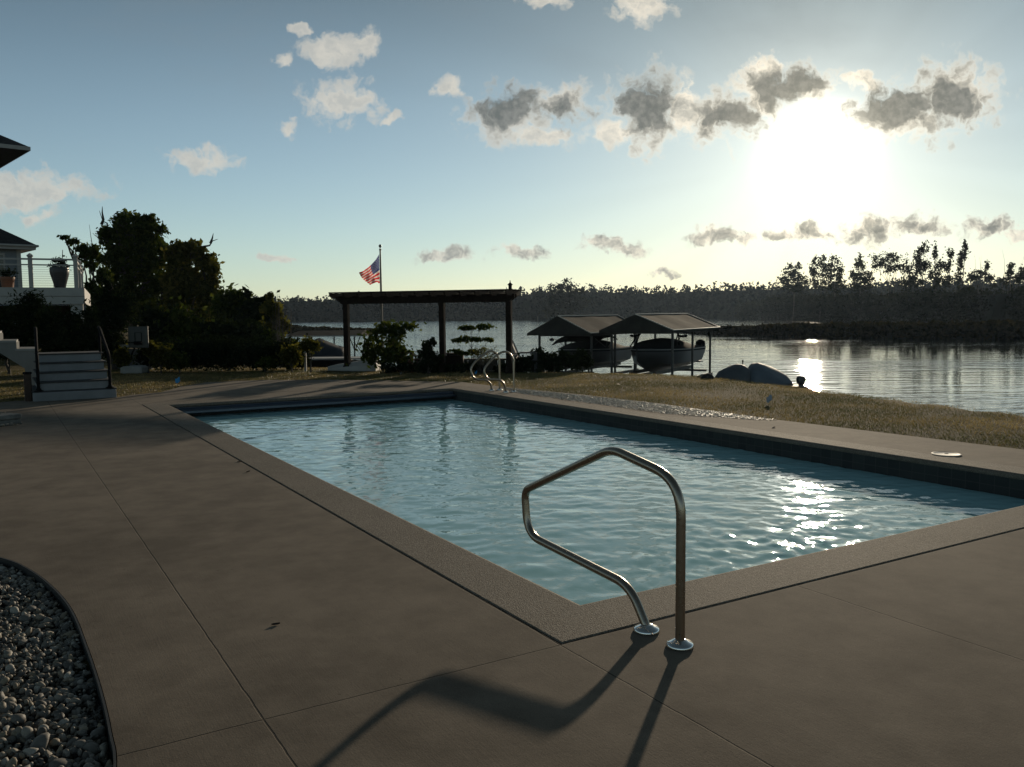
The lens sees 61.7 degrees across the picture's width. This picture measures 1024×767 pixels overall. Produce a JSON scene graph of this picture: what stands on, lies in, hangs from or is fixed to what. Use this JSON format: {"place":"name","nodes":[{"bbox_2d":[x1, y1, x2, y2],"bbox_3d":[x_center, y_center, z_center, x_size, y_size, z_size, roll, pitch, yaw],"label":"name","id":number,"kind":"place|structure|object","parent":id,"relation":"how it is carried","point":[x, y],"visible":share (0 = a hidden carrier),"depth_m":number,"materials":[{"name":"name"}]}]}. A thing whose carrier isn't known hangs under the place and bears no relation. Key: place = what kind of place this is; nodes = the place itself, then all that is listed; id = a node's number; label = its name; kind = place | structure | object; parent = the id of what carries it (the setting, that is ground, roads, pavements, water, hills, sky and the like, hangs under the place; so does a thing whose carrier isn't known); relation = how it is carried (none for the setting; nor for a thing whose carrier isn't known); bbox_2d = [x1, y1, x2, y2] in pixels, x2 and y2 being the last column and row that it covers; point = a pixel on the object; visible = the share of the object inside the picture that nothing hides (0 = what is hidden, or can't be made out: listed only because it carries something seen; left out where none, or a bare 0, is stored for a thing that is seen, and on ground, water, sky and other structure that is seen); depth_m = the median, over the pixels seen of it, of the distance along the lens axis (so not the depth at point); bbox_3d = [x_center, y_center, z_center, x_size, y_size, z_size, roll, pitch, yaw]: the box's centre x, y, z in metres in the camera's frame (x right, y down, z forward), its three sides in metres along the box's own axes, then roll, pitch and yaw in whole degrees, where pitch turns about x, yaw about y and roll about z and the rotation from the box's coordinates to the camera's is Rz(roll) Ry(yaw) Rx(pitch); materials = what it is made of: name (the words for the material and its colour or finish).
{"place":"outdoors","nodes":[
{"label":"outdoors","id":0,"kind":"place"},
{"bbox_2d":[0,325,1023,720],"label":"lawn","id":1,"kind":"structure","parent":0,"point":[924,429],"depth_m":16.59,"materials":[{"name":"green plant"}]},
{"bbox_2d":[0,298,20,373],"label":"evergreen shrub","id":2,"kind":"object","parent":1,"relation":"on","point":[3,328],"visible":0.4,"depth_m":24.25,"materials":[{"name":"green plant"}]},
{"bbox_2d":[0,331,35,384],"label":"white staircase","id":3,"kind":"structure","parent":1,"relation":"on","point":[12,350],"depth_m":18.61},
{"bbox_2d":[1,287,57,351],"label":"evergreen shrub","id":4,"kind":"object","parent":1,"relation":"on","point":[25,310],"visible":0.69,"depth_m":23.21,"materials":[{"name":"green plant"}]},
{"bbox_2d":[0,135,90,318],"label":"house","id":5,"kind":"structure","parent":1,"relation":"on","point":[13,247],"depth_m":33.23,"materials":[{"name":"grey"}]},
{"bbox_2d":[0,253,5,286],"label":"window","id":6,"kind":"structure","parent":5,"relation":"in","point":[2,255],"depth_m":41.12,"materials":[{"name":"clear glass"}]},
{"bbox_2d":[0,267,18,286],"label":"terracotta pot","id":7,"kind":"object","parent":5,"relation":"on","point":[7,275],"visible":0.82,"depth_m":31.54,"materials":[{"name":"ceramic"}]},
{"bbox_2d":[47,250,70,287],"bbox_3d":[-16.867,-4.255,31.962,0.866,1.451,0.895,-1,5,0],"label":"planter urn","id":8,"kind":"object","parent":5,"relation":"on","point":[58,271],"visible":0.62,"depth_m":31.78,"materials":[{"name":"grey ceramic"}]},
{"bbox_2d":[0,564,112,766],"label":"gravel bed","id":9,"kind":"object","parent":1,"relation":"on","point":[54,748],"depth_m":3.65,"materials":[{"name":"grey stone"}]},
{"bbox_2d":[0,557,115,766],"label":"garden edging","id":10,"kind":"object","parent":9,"relation":"on","point":[64,606],"visible":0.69,"depth_m":4.42,"materials":[{"name":"black metal"}]},
{"bbox_2d":[61,301,94,351],"bbox_3d":[-11.825,-1.095,23.004,1.137,2.242,1.004,2,5,24],"label":"evergreen shrub","id":11,"kind":"object","parent":1,"relation":"on","point":[74,323],"visible":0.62,"depth_m":22.84,"materials":[{"name":"green plant"}]},
{"bbox_2d":[56,225,114,308],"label":"leaning tree","id":12,"kind":"object","parent":1,"relation":"on","point":[90,253],"visible":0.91,"depth_m":41.50,"materials":[{"name":"green plant"}]},
{"bbox_2d":[81,298,105,356],"bbox_3d":[-11.529,-1.181,23.523,0.822,2.319,0.996,-1,5,0],"label":"evergreen shrub","id":13,"kind":"object","parent":1,"relation":"on","point":[89,317],"visible":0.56,"depth_m":23.36,"materials":[{"name":"green plant"}]},
{"bbox_2d":[111,343,132,369],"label":"shrub","id":14,"kind":"object","parent":1,"relation":"on","point":[120,357],"visible":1,"depth_m":24.95,"materials":[{"name":"green plant"}]},
{"bbox_2d":[86,206,170,332],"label":"broadleaf tree","id":15,"kind":"object","parent":1,"relation":"on","point":[131,257],"visible":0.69,"depth_m":53.89,"materials":[{"name":"green plant"}]},
{"bbox_2d":[120,326,148,373],"bbox_3d":[-10.937,-0.966,24.935,0.760,1.395,1.197,-5,6,-43],"label":"basketball hoop","id":16,"kind":"object","parent":1,"relation":"on","point":[138,337],"visible":0.98,"depth_m":24.76,"materials":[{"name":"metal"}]},
{"bbox_2d":[118,345,152,369],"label":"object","id":17,"kind":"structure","parent":1,"relation":"on","point":[134,353],"depth_m":26.95,"materials":[{"name":"green plant"}]},
{"bbox_2d":[140,340,157,372],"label":"shrub","id":18,"kind":"object","parent":1,"relation":"on","point":[152,345],"visible":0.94,"depth_m":24.95,"materials":[{"name":"green plant"}]},
{"bbox_2d":[146,342,173,373],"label":"shrub","id":19,"kind":"object","parent":1,"relation":"on","point":[157,357],"visible":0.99,"depth_m":24.92,"materials":[{"name":"green plant"}]},
{"bbox_2d":[164,345,190,372],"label":"shrub","id":20,"kind":"object","parent":1,"relation":"on","point":[178,360],"visible":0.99,"depth_m":24.93,"materials":[{"name":"green plant"}]},
{"bbox_2d":[157,233,226,322],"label":"broadleaf tree","id":21,"kind":"object","parent":1,"relation":"on","point":[187,281],"visible":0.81,"depth_m":49.23,"materials":[{"name":"green plant"}]},
{"bbox_2d":[131,325,313,371],"bbox_3d":[-8.888,-0.920,26.145,5.764,1.729,1.579,-1,5,0],"label":"hedge","id":22,"kind":"object","parent":1,"relation":"on","point":[224,354],"visible":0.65,"depth_m":26.02,"materials":[{"name":"green plant"}]},
{"bbox_2d":[202,282,255,325],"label":"tree","id":23,"kind":"object","parent":1,"relation":"on","point":[227,302],"visible":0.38,"depth_m":43.33,"materials":[{"name":"green plant"}]},
{"bbox_2d":[233,285,279,324],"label":"tree","id":24,"kind":"object","parent":1,"relation":"on","point":[251,305],"visible":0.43,"depth_m":42.46,"materials":[{"name":"green plant"}]},
{"bbox_2d":[228,309,285,346],"bbox_3d":[-10.890,-0.799,36.054,2.977,4.646,3.128,-1,5,0],"label":"bush","id":25,"kind":"object","parent":1,"relation":"on","point":[250,326],"visible":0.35,"depth_m":35.63,"materials":[{"name":"green plant"}]},
{"bbox_2d":[257,291,292,335],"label":"tree","id":26,"kind":"object","parent":1,"relation":"on","point":[266,306],"visible":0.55,"depth_m":40.65,"materials":[{"name":"green plant"}]},
{"bbox_2d":[258,326,297,367],"bbox_3d":[-9.750,-0.472,36.094,1.899,3.967,1.817,-1,5,0],"label":"bush","id":27,"kind":"object","parent":1,"relation":"on","point":[273,336],"visible":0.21,"depth_m":35.68,"materials":[{"name":"green plant"}]},
{"bbox_2d":[270,297,293,367],"bbox_3d":[-8.174,-0.677,30.018,1.405,5.019,0.736,1,5,22],"label":"bare shrub","id":28,"kind":"object","parent":1,"relation":"on","point":[276,322],"visible":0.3,"depth_m":29.84,"materials":[{"name":"brown plant"}]},
{"bbox_2d":[272,341,306,371],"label":"shrub","id":29,"kind":"object","parent":1,"relation":"on","point":[291,353],"visible":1,"depth_m":24.91,"materials":[{"name":"green plant"}]},
{"bbox_2d":[303,352,306,370],"bbox_3d":[-6.112,-0.654,25.326,0.083,0.596,0.083,4,7,45],"label":"white post","id":30,"kind":"object","parent":1,"relation":"on","point":[305,364],"visible":0.95,"depth_m":25.30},
{"bbox_2d":[296,335,323,371],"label":"shrub","id":31,"kind":"object","parent":1,"relation":"on","point":[309,343],"visible":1,"depth_m":24.91,"materials":[{"name":"green plant"}]},
{"bbox_2d":[328,359,380,370],"bbox_3d":[-4.759,-0.565,25.620,1.515,0.366,1.029,-1,5,0],"label":"upturned dinghy","id":32,"kind":"object","parent":1,"relation":"on","point":[357,366],"visible":0.77,"depth_m":25.28,"materials":[{"name":"white plastic"}]},
{"bbox_2d":[379,244,383,346],"bbox_3d":[-4.026,-2.360,26.393,0.090,3.825,0.088,-1,5,0],"label":"flagpole","id":33,"kind":"object","parent":1,"relation":"on","point":[381,312],"visible":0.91,"depth_m":26.31,"materials":[{"name":"grey metal"}]},
{"bbox_2d":[359,255,379,284],"bbox_3d":[-4.386,-3.496,26.299,0.629,0.928,0.284,-1,5,0],"label":"national flag","id":34,"kind":"object","parent":33,"relation":"hanging from","point":[370,274],"visible":1,"depth_m":26.30,"materials":[{"name":"multicoloured fabric"}]},
{"bbox_2d":[345,319,426,372],"bbox_3d":[-3.603,-1.000,24.659,1.951,1.696,1.892,-4,6,-41],"label":"tall shrub","id":35,"kind":"object","parent":1,"relation":"on","point":[372,351],"visible":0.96,"depth_m":24.43,"materials":[{"name":"green plant"}]},
{"bbox_2d":[393,339,421,372],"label":"shrub","id":36,"kind":"object","parent":1,"relation":"on","point":[414,359],"visible":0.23,"depth_m":24.67,"materials":[{"name":"green plant"}]},
{"bbox_2d":[328,289,523,373],"bbox_3d":[-2.480,-1.467,24.525,5.617,2.349,1.240,1,5,18],"label":"pergola","id":37,"kind":"object","parent":1,"relation":"on","point":[441,298],"visible":0.8,"depth_m":24.27,"materials":[{"name":"brown wood"}]},
{"bbox_2d":[415,337,443,373],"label":"climbing shrub","id":38,"kind":"object","parent":1,"relation":"on","point":[428,355],"visible":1,"depth_m":23.83,"materials":[{"name":"green plant"}]},
{"bbox_2d":[446,352,463,370],"bbox_3d":[-1.664,-0.642,24.928,0.539,0.505,0.460,-1,5,0],"label":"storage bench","id":39,"kind":"object","parent":1,"relation":"on","point":[451,358],"visible":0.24,"depth_m":24.71,"materials":[{"name":"black"}]},
{"bbox_2d":[415,358,514,370],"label":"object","id":40,"kind":"structure","parent":1,"relation":"on","point":[502,360],"depth_m":25.21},
{"bbox_2d":[377,358,564,373],"bbox_3d":[-1.150,-0.462,24.372,5.334,0.584,1.089,-1,5,0],"label":"ground cover","id":41,"kind":"object","parent":1,"relation":"on","point":[404,366],"visible":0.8,"depth_m":24.17,"materials":[{"name":"green plant"}]},
{"bbox_2d":[447,322,497,362],"bbox_3d":[-1.120,-0.950,24.228,1.439,1.592,0.615,-1,5,0],"label":"tiered tree","id":42,"kind":"object","parent":1,"relation":"on","point":[466,339],"visible":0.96,"depth_m":24.15,"materials":[{"name":"green plant"}]},
{"bbox_2d":[468,344,500,372],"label":"wispy shrub","id":43,"kind":"object","parent":1,"relation":"on","point":[488,369],"visible":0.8,"depth_m":23.98,"materials":[{"name":"green plant"}]},
{"bbox_2d":[0,380,1023,766],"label":"pool deck","id":44,"kind":"structure","parent":1,"relation":"on","point":[180,570],"depth_m":4.17,"materials":[{"name":"concrete"}]},
{"bbox_2d":[0,413,21,423],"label":"stone ledge","id":45,"kind":"object","parent":44,"relation":"on","point":[8,418],"visible":0.98,"depth_m":12.99,"materials":[{"name":"grey stone"}]},
{"bbox_2d":[0,412,22,426],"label":"ledge pebbles","id":46,"kind":"object","parent":45,"relation":"on","point":[2,424],"visible":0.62,"depth_m":12.88,"materials":[{"name":"grey gravel"}]},
{"bbox_2d":[22,372,32,400],"bbox_3d":[-9.415,0.063,16.654,0.160,0.575,0.160,-3,5,-31],"label":"timber post","id":47,"kind":"object","parent":44,"relation":"on","point":[27,386],"visible":0.98,"depth_m":16.60,"materials":[{"name":"brown wood"}]},
{"bbox_2d":[31,326,116,401],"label":"garden steps","id":48,"kind":"structure","parent":44,"relation":"on","point":[74,375],"depth_m":17.15,"materials":[{"name":"white painted wood"},{"name":"dark metal"}]},
{"bbox_2d":[470,350,501,390],"bbox_3d":[-0.542,-0.245,17.942,0.758,0.902,0.110,-3,5,-31],"label":"ladder rail","id":49,"kind":"object","parent":44,"relation":"on","point":[499,369],"visible":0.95,"depth_m":17.97,"materials":[{"name":"silver metal"}]},
{"bbox_2d":[483,351,515,391],"bbox_3d":[-0.249,-0.215,17.485,0.771,0.910,0.110,-3,5,-31],"label":"ladder rail","id":50,"kind":"object","parent":44,"relation":"on","point":[489,362],"visible":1,"depth_m":17.50,"materials":[{"name":"silver metal"}]},
{"bbox_2d":[142,386,1023,643],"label":"coping","id":51,"kind":"object","parent":44,"relation":"on","point":[557,618],"visible":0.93,"depth_m":5.92,"materials":[{"name":"beige concrete"}]},
{"bbox_2d":[521,447,693,650],"bbox_3d":[0.455,0.797,4.633,0.132,0.956,1.433,-3,5,-32],"label":"pool handrail","id":52,"kind":"object","parent":44,"relation":"on","point":[678,642],"visible":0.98,"depth_m":4.32,"materials":[{"name":"silver metal"}]},
{"bbox_2d":[931,451,961,455],"bbox_3d":[4.830,0.781,9.521,0.300,0.011,0.300,-1,5,0],"label":"skimmer lid","id":53,"kind":"object","parent":44,"relation":"on","point":[940,453],"visible":1,"depth_m":9.51,"materials":[{"name":"white plastic"}]},
{"bbox_2d":[0,365,1023,448],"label":"grass","id":54,"kind":"structure","parent":1,"relation":"on","point":[243,377],"depth_m":18.06,"materials":[{"name":"green plant"}]},
{"bbox_2d":[515,352,538,372],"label":"shrub","id":55,"kind":"object","parent":1,"relation":"on","point":[525,362],"visible":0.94,"depth_m":24.10,"materials":[{"name":"green plant"}]},
{"bbox_2d":[513,341,543,372],"bbox_3d":[0.359,-0.819,24.647,0.962,1.056,0.780,1,5,20],"label":"adirondack chair","id":56,"kind":"object","parent":1,"relation":"on","point":[515,352],"visible":0.36,"depth_m":24.32,"materials":[{"name":"white wood"}]},
{"bbox_2d":[518,346,554,367],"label":"shrub","id":57,"kind":"object","parent":1,"relation":"on","point":[542,357],"visible":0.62,"depth_m":24.45,"materials":[{"name":"green plant"}]},
{"bbox_2d":[548,348,584,371],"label":"shrub","id":58,"kind":"object","parent":1,"relation":"on","point":[563,357],"visible":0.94,"depth_m":24.26,"materials":[{"name":"green plant"}]},
{"bbox_2d":[570,348,594,372],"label":"shrub","id":59,"kind":"object","parent":1,"relation":"on","point":[586,360],"visible":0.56,"depth_m":25.17,"materials":[{"name":"green plant"}]},
{"bbox_2d":[503,387,773,419],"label":"stone chips","id":60,"kind":"object","parent":1,"relation":"on","point":[650,406],"visible":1,"depth_m":14.93,"materials":[{"name":"white gravel"}]},
{"bbox_2d":[701,373,714,378],"bbox_3d":[4.976,-0.103,21.666,0.433,0.316,0.248,-4,6,-36],"label":"boulder","id":61,"kind":"object","parent":1,"relation":"on","point":[707,376],"visible":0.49,"depth_m":21.59,"materials":[{"name":"grey stone"}]},
{"bbox_2d":[715,364,750,382],"bbox_3d":[8.077,-0.155,31.296,1.217,1.112,1.262,4,6,41],"label":"covered jet ski","id":62,"kind":"object","parent":1,"relation":"on","point":[737,372],"visible":0.53,"depth_m":30.91},
{"bbox_2d":[766,395,772,402],"bbox_3d":[4.577,0.287,15.226,0.121,0.175,0.038,-1,5,-4],"label":"marker flag","id":63,"kind":"object","parent":1,"relation":"on","point":[768,398],"visible":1,"depth_m":15.22,"materials":[{"name":"blue plastic"}]},
{"bbox_2d":[0,0,1023,301],"label":"sky","id":64,"kind":"structure","parent":0,"point":[482,144],"materials":[{"name":"blue"}]},
{"bbox_2d":[176,391,1023,498],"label":"pool basin","id":65,"kind":"object","parent":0,"point":[1003,486],"visible":0.08,"depth_m":11.10,"materials":[{"name":"paint"}]},
{"bbox_2d":[176,391,455,413],"bbox_3d":[-3.708,0.375,17.029,5.720,0.132,0.211,-3,5,-31],"label":"pool cover","id":66,"kind":"object","parent":65,"relation":"on","point":[254,406],"visible":0.94,"depth_m":16.85,"materials":[{"name":"blue plastic"}]},
{"bbox_2d":[193,399,1023,604],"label":"pool water","id":67,"kind":"structure","parent":65,"relation":"in","point":[462,474],"depth_m":8.81,"materials":[{"name":"blue liquid"}]},
{"bbox_2d":[284,318,1023,416],"bbox_3d":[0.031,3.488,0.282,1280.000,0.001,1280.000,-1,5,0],"label":"lake water","id":68,"kind":"structure","parent":0,"point":[982,375],"depth_m":64.87,"materials":[{"name":"grey liquid"}]},
{"bbox_2d":[307,338,343,356],"bbox_3d":[-9.060,-0.897,40.052,3.151,2.479,2.500,-1,5,0],"label":"covered pontoon","id":69,"kind":"object","parent":68,"relation":"on","point":[329,349],"visible":0.14,"depth_m":39.26,"materials":[{"name":"fabric"}]},
{"bbox_2d":[286,330,368,356],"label":"boat shelter","id":70,"kind":"object","parent":68,"relation":"in","point":[333,333],"visible":0.37,"depth_m":42.73,"materials":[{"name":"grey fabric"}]},
{"bbox_2d":[287,324,378,332],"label":"reed spit","id":71,"kind":"structure","parent":68,"relation":"in","point":[296,328],"depth_m":173.18,"materials":[{"name":"green plant"}]},
{"bbox_2d":[307,356,359,367],"bbox_3d":[-6.260,0.249,31.112,2.576,2.392,1.210,-1,5,0],"label":"dock","id":72,"kind":"object","parent":68,"relation":"in","point":[321,362],"visible":0.12,"depth_m":30.43,"materials":[{"name":"grey wood"}]},
{"bbox_2d":[45,275,1023,321],"bbox_3d":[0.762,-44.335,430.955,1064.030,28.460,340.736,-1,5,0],"label":"forest","id":73,"kind":"object","parent":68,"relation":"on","point":[714,302],"visible":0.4,"depth_m":559.06,"materials":[{"name":"green plant"}]},
{"bbox_2d":[530,288,547,319],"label":"shore tree","id":74,"kind":"object","parent":68,"relation":"on","point":[536,307],"visible":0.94,"depth_m":516.53,"materials":[{"name":"green plant"}]},
{"bbox_2d":[538,277,594,318],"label":"shore tree","id":75,"kind":"object","parent":68,"relation":"on","point":[566,297],"visible":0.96,"depth_m":426.23,"materials":[{"name":"green plant"}]},
{"bbox_2d":[527,315,638,373],"bbox_3d":[3.849,-1.456,42.182,3.226,3.824,7.302,2,5,28],"label":"lift","id":76,"kind":"object","parent":68,"relation":"in","point":[591,326],"visible":0.59,"depth_m":39.50,"materials":[{"name":"grey metal"}]},
{"bbox_2d":[552,335,632,369],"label":"bimini boat","id":77,"kind":"object","parent":76,"relation":"on","point":[601,351],"visible":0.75,"depth_m":40.93,"materials":[{"name":"metal"}]},
{"bbox_2d":[599,313,719,376],"bbox_3d":[6.905,-1.258,39.088,3.326,3.874,7.102,2,5,29],"label":"lift","id":78,"kind":"object","parent":68,"relation":"in","point":[663,323],"visible":0.81,"depth_m":37.13,"materials":[{"name":"grey metal"}]},
{"bbox_2d":[630,333,705,371],"bbox_3d":[6.843,-1.582,38.973,2.580,2.039,6.512,2,5,29],"label":"covered boat","id":79,"kind":"object","parent":78,"relation":"on","point":[651,355],"visible":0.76,"depth_m":37.47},
{"bbox_2d":[748,363,808,388],"bbox_3d":[9.593,-0.114,31.684,2.205,1.304,2.066,-1,5,0],"label":"tarp covered boat","id":80,"kind":"object","parent":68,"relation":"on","point":[761,373],"visible":0.56,"depth_m":31.07,"materials":[{"name":"grey fabric"}]},
{"bbox_2d":[689,319,1023,339],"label":"marsh reeds","id":81,"kind":"object","parent":68,"relation":"in","point":[988,329],"visible":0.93,"depth_m":109.70,"materials":[{"name":"green plant"}]},
{"bbox_2d":[735,281,1023,322],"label":"wooded bank","id":82,"kind":"structure","parent":0,"point":[968,303],"depth_m":241.81,"materials":[{"name":"green plant"}]},
{"bbox_2d":[771,261,815,319],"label":"tree","id":83,"kind":"object","parent":82,"relation":"on","point":[795,279],"visible":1,"depth_m":346.76,"materials":[{"name":"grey plant"}]},
{"bbox_2d":[807,254,833,319],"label":"tree","id":84,"kind":"object","parent":82,"relation":"on","point":[814,272],"visible":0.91,"depth_m":316.88,"materials":[{"name":"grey plant"}]},
{"bbox_2d":[823,255,851,298],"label":"tree","id":85,"kind":"object","parent":82,"relation":"on","point":[840,270],"visible":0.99,"depth_m":302.71,"materials":[{"name":"green plant"}]},
{"bbox_2d":[848,252,880,299],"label":"tree","id":86,"kind":"object","parent":82,"relation":"on","point":[857,285],"visible":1,"depth_m":287.32,"materials":[{"name":"green plant"}]},
{"bbox_2d":[867,248,905,296],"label":"tree","id":87,"kind":"object","parent":82,"relation":"on","point":[890,268],"visible":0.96,"depth_m":267.50,"materials":[{"name":"green plant"}]},
{"bbox_2d":[897,249,917,290],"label":"tree","id":88,"kind":"object","parent":82,"relation":"on","point":[903,270],"visible":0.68,"depth_m":253.11,"materials":[{"name":"green plant"}]},
{"bbox_2d":[907,240,932,290],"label":"tree","id":89,"kind":"object","parent":82,"relation":"on","point":[920,266],"visible":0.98,"depth_m":242.79,"materials":[{"name":"green plant"}]},
{"bbox_2d":[926,240,945,290],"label":"tree","id":90,"kind":"object","parent":82,"relation":"on","point":[935,271],"visible":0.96,"depth_m":236.01,"materials":[{"name":"green plant"}]},
{"bbox_2d":[938,247,955,290],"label":"tree","id":91,"kind":"object","parent":82,"relation":"on","point":[948,266],"visible":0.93,"depth_m":228.06,"materials":[{"name":"green plant"}]},
{"bbox_2d":[953,239,971,288],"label":"tree","id":92,"kind":"object","parent":82,"relation":"on","point":[962,256],"visible":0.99,"depth_m":222.05,"materials":[{"name":"green plant"}]},
{"bbox_2d":[964,257,995,294],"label":"tree","id":93,"kind":"object","parent":82,"relation":"on","point":[974,277],"visible":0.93,"depth_m":214.31,"materials":[{"name":"green plant"}]},
{"bbox_2d":[998,255,1019,293],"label":"tree","id":94,"kind":"object","parent":82,"relation":"on","point":[1009,271],"visible":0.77,"depth_m":198.55,"materials":[{"name":"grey plant"}]},
{"bbox_2d":[1012,264,1023,285],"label":"tree","id":95,"kind":"object","parent":82,"relation":"on","point":[1020,276],"visible":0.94,"depth_m":196.57,"materials":[{"name":"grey plant"}]}
]}

